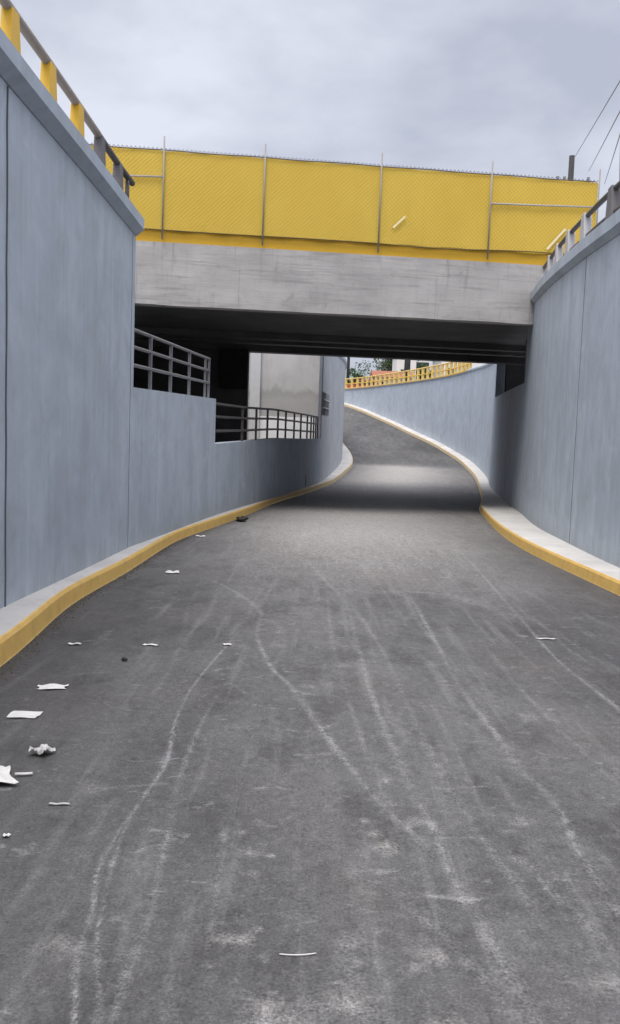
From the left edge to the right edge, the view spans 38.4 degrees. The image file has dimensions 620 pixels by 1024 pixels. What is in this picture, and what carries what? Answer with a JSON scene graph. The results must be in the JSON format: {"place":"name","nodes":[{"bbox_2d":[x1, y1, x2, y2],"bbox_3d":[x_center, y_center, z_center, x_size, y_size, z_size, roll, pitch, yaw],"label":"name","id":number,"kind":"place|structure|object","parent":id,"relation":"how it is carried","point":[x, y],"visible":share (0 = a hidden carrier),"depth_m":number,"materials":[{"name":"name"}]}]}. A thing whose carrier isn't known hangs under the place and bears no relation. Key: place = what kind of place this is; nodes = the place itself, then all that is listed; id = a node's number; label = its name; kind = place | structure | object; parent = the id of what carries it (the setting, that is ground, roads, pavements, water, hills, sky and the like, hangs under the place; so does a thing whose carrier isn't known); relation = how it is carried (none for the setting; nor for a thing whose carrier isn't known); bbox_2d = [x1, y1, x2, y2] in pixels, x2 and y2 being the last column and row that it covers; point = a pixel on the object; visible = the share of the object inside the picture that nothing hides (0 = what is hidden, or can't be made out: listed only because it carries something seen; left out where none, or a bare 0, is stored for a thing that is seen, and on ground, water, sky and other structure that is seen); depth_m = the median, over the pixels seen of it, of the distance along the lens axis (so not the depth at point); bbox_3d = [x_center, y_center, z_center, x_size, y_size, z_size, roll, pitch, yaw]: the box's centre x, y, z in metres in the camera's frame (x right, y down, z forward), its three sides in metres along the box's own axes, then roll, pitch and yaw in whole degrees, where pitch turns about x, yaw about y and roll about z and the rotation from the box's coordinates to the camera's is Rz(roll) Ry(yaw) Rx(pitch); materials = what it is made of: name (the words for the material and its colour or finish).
{"place":"outdoors","nodes":[
{"label":"outdoors","id":0,"kind":"place"},
{"bbox_2d":[0,444,351,635],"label":"pavement","id":1,"kind":"structure","parent":0,"point":[13,614],"depth_m":8.80,"materials":[{"name":"concrete"}]},
{"bbox_2d":[0,28,143,608],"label":"retaining wall","id":2,"kind":"structure","parent":1,"relation":"on","point":[71,223],"depth_m":8.56,"materials":[{"name":"blue paint"}]},
{"bbox_2d":[0,0,134,197],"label":"railing","id":3,"kind":"object","parent":2,"relation":"on","point":[13,24],"visible":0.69,"depth_m":8.71,"materials":[{"name":"yellow paint"}]},
{"bbox_2d":[131,387,320,545],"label":"parapet wall","id":4,"kind":"structure","parent":1,"relation":"on","point":[187,470],"depth_m":16.60,"materials":[{"name":"blue paint"}]},
{"bbox_2d":[134,328,210,397],"bbox_3d":[-2.297,-2.465,15.340,0.061,0.924,6.292,2,5,3],"label":"railing","id":5,"kind":"object","parent":4,"relation":"on","point":[150,369],"visible":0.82,"depth_m":14.84,"materials":[{"name":"grey metal"}]},
{"bbox_2d":[215,402,318,440],"bbox_3d":[-0.993,-2.657,27.113,0.262,0.971,16.720,3,5,8],"label":"railing","id":6,"kind":"object","parent":4,"relation":"on","point":[267,419],"visible":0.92,"depth_m":26.05,"materials":[{"name":"metal"}]},
{"bbox_2d":[318,356,346,481],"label":"retaining wall","id":7,"kind":"structure","parent":1,"relation":"on","point":[332,370],"depth_m":39.60,"materials":[{"name":"grey paint"}]},
{"bbox_2d":[322,392,328,415],"bbox_3d":[0.649,-4.437,36.724,0.072,0.920,2.568,3,5,6],"label":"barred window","id":8,"kind":"structure","parent":7,"relation":"attached to","point":[325,407],"depth_m":36.66,"materials":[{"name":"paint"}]},
{"bbox_2d":[0,406,619,1023],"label":"road","id":9,"kind":"structure","parent":0,"point":[368,758],"depth_m":4.15,"materials":[{"name":"grey asphalt"}]},
{"bbox_2d":[0,765,17,783],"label":"paper scrap","id":10,"kind":"object","parent":9,"relation":"on","point":[5,776],"visible":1,"depth_m":3.99,"materials":[{"name":"white paper"}]},
{"bbox_2d":[15,772,32,775],"bbox_3d":[-1.306,1.194,4.061,0.079,0.016,0.018,1,5,-15],"label":"drinking straw","id":11,"kind":"object","parent":9,"relation":"on","point":[23,773],"visible":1,"depth_m":4.06,"materials":[{"name":"white paper"}]},
{"bbox_2d":[7,711,42,717],"bbox_3d":[-1.596,1.131,4.983,0.177,0.010,0.133,2,5,0],"label":"paper scrap","id":12,"kind":"object","parent":9,"relation":"on","point":[28,714],"visible":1,"depth_m":4.98,"materials":[{"name":"white paper"}]},
{"bbox_2d":[29,744,55,754],"bbox_3d":[-1.311,1.157,4.351,0.103,0.042,0.103,4,6,24],"label":"paper scrap","id":13,"kind":"object","parent":9,"relation":"on","point":[42,748],"visible":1,"depth_m":4.34,"materials":[{"name":"white paper"}]},
{"bbox_2d":[36,684,68,688],"bbox_3d":[-1.610,1.091,5.561,0.190,0.011,0.113,1,5,-7],"label":"paper scrap","id":14,"kind":"object","parent":9,"relation":"on","point":[52,686],"visible":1,"depth_m":5.56,"materials":[{"name":"white paper"}]},
{"bbox_2d":[49,802,69,804],"bbox_3d":[-1.054,1.226,3.745,0.090,0.006,0.017,2,5,-3],"label":"paper scrap","id":15,"kind":"object","parent":9,"relation":"on","point":[61,803],"visible":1,"depth_m":3.74,"materials":[{"name":"white paper"}]},
{"bbox_2d":[0,537,187,680],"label":"grit","id":16,"kind":"object","parent":9,"relation":"on","point":[60,622],"visible":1,"depth_m":7.98,"materials":[{"name":"gravel"}]},
{"bbox_2d":[166,570,178,572],"bbox_3d":[-1.688,0.730,10.932,0.165,0.023,0.134,1,5,-7],"label":"paper scrap","id":17,"kind":"object","parent":9,"relation":"on","point":[170,571],"visible":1,"depth_m":10.89,"materials":[{"name":"white paper"}]},
{"bbox_2d":[0,447,352,666],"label":"kerb","id":18,"kind":"structure","parent":9,"relation":"on","point":[16,639],"depth_m":9.60,"materials":[{"name":"paint"}]},
{"bbox_2d":[235,516,248,521],"bbox_3d":[-1.535,0.152,19.986,0.338,0.138,0.241,2,5,0],"label":"rubbish bag","id":19,"kind":"object","parent":9,"relation":"on","point":[242,519],"visible":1,"depth_m":19.92,"materials":[{"name":"black plastic"}]},
{"bbox_2d":[279,953,315,955],"bbox_3d":[-0.036,1.324,2.666,0.112,0.007,0.015,2,5,-5],"label":"paper scrap","id":20,"kind":"object","parent":9,"relation":"on","point":[297,954],"visible":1,"depth_m":2.66,"materials":[{"name":"white paper"}]},
{"bbox_2d":[344,404,619,595],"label":"kerb","id":21,"kind":"structure","parent":9,"relation":"on","point":[602,580],"depth_m":14.36,"materials":[{"name":"paint"}]},
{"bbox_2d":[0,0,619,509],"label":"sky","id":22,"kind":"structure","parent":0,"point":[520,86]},
{"bbox_2d":[346,357,349,384],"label":"utility pole","id":23,"kind":"object","parent":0,"point":[348,368],"depth_m":86.98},
{"bbox_2d":[345,370,365,379],"bbox_3d":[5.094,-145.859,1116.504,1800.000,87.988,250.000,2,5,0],"label":"hills","id":24,"kind":"structure","parent":0,"point":[351,376],"depth_m":1212.54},
{"bbox_2d":[349,368,364,384],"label":"tree","id":25,"kind":"object","parent":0,"point":[355,375],"visible":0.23,"depth_m":102.62,"materials":[{"name":"green plant"}]},
{"bbox_2d":[347,380,378,387],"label":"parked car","id":26,"kind":"object","parent":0,"point":[349,386],"visible":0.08,"depth_m":82.02,"materials":[{"name":"red paint"}]},
{"bbox_2d":[354,358,418,376],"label":"tree","id":27,"kind":"object","parent":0,"point":[388,366],"visible":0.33,"depth_m":115.48,"materials":[{"name":"green plant"}]},
{"bbox_2d":[369,370,411,383],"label":"house","id":28,"kind":"structure","parent":0,"point":[373,373],"depth_m":98.13,"materials":[{"name":"orange tile"}]},
{"bbox_2d":[392,359,415,379],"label":"house","id":29,"kind":"structure","parent":0,"point":[397,365],"depth_m":104.88,"materials":[{"name":"white paint"}]},
{"bbox_2d":[416,362,430,378],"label":"tree","id":30,"kind":"object","parent":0,"point":[420,366],"visible":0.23,"depth_m":106.23,"materials":[{"name":"green plant"}]},
{"bbox_2d":[416,360,430,370],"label":"house","id":31,"kind":"structure","parent":0,"point":[427,363],"depth_m":116.67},
{"bbox_2d":[416,362,428,367],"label":"window","id":32,"kind":"structure","parent":31,"relation":"in","point":[420,363],"depth_m":116.66,"materials":[{"name":"black glass"}]},
{"bbox_2d":[433,361,483,376],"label":"house","id":33,"kind":"structure","parent":0,"point":[473,364],"depth_m":102.89,"materials":[{"name":"white paint"}]},
{"bbox_2d":[344,402,619,579],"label":"pavement","id":34,"kind":"structure","parent":0,"point":[498,508],"depth_m":19.37,"materials":[{"name":"concrete"}]},
{"bbox_2d":[344,364,505,485],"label":"retaining wall","id":35,"kind":"structure","parent":34,"relation":"on","point":[455,412],"depth_m":54.71,"materials":[{"name":"paint"}]},
{"bbox_2d":[345,362,471,388],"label":"balustrade","id":36,"kind":"object","parent":35,"relation":"on","point":[464,367],"visible":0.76,"depth_m":62.54,"materials":[{"name":"yellow paint"}]},
{"bbox_2d":[490,383,524,510],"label":"parapet wall","id":37,"kind":"structure","parent":34,"relation":"on","point":[507,441],"depth_m":28.51,"materials":[{"name":"blue paint"}]},
{"bbox_2d":[518,242,584,542],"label":"retaining wall","id":38,"kind":"structure","parent":34,"relation":"on","point":[551,379],"depth_m":17.57,"materials":[{"name":"blue paint"}]},
{"bbox_2d":[568,208,619,567],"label":"retaining wall","id":39,"kind":"structure","parent":34,"relation":"on","point":[594,522],"depth_m":13.31,"materials":[{"name":"blue paint"}]},
{"bbox_2d":[541,180,619,277],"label":"railing","id":40,"kind":"object","parent":39,"relation":"on","point":[611,196],"visible":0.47,"depth_m":15.79,"materials":[{"name":"concrete"}]},
{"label":"walkway","id":41,"kind":"structure","parent":0,"visible":0},
{"bbox_2d":[133,347,249,442],"bbox_3d":[-4.913,-4.436,34.158,5.070,3.600,1.000,2,5,0],"label":"bridge abutment","id":42,"kind":"object","parent":41,"relation":"on","point":[229,376],"visible":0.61,"depth_m":34.08,"materials":[{"name":"concrete"}]},
{"bbox_2d":[247,353,319,439],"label":"concrete wall","id":43,"kind":"structure","parent":41,"relation":"on","point":[287,382],"depth_m":37.88,"materials":[{"name":"paint"}]},
{"bbox_3d":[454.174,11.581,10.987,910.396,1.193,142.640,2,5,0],"label":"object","id":44,"kind":"structure","parent":0,"visible":0},
{"bbox_2d":[404,360,410,380],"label":"utility pole","id":45,"kind":"object","parent":44,"relation":"on","point":[407,363],"depth_m":80.91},
{"bbox_2d":[504,340,526,391],"bbox_3d":[7.806,-3.112,30.449,1.947,5.400,12.643,3,5,10],"label":"bridge abutment","id":46,"kind":"object","parent":44,"relation":"on","point":[514,375],"visible":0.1,"depth_m":36.08,"materials":[{"name":"concrete"}]},
{"bbox_2d":[134,229,554,364],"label":"road bridge","id":47,"kind":"structure","parent":46,"relation":"on","point":[252,294],"depth_m":22.29,"materials":[{"name":"concrete"}]},
{"bbox_2d":[88,136,600,258],"bbox_3d":[-0.732,-7.639,21.548,16.178,2.380,0.103,1,5,-7],"label":"fence","id":48,"kind":"object","parent":47,"relation":"on","point":[205,192],"visible":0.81,"depth_m":21.80,"materials":[{"name":"metal"}]},
{"bbox_2d":[556,155,589,180],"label":"utility pole","id":49,"kind":"object","parent":44,"relation":"on","point":[571,167],"visible":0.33,"depth_m":40.63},
{"bbox_2d":[574,81,619,157],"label":"power line","id":50,"kind":"object","parent":49,"relation":"attached to","point":[600,114],"visible":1,"depth_m":22.35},
{"bbox_2d":[589,111,619,169],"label":"power line","id":51,"kind":"object","parent":49,"relation":"attached to","point":[605,138],"visible":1,"depth_m":22.94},
{"bbox_2d":[604,134,619,183],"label":"power line","id":52,"kind":"object","parent":49,"relation":"attached to","point":[613,156],"visible":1,"depth_m":22.64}
]}

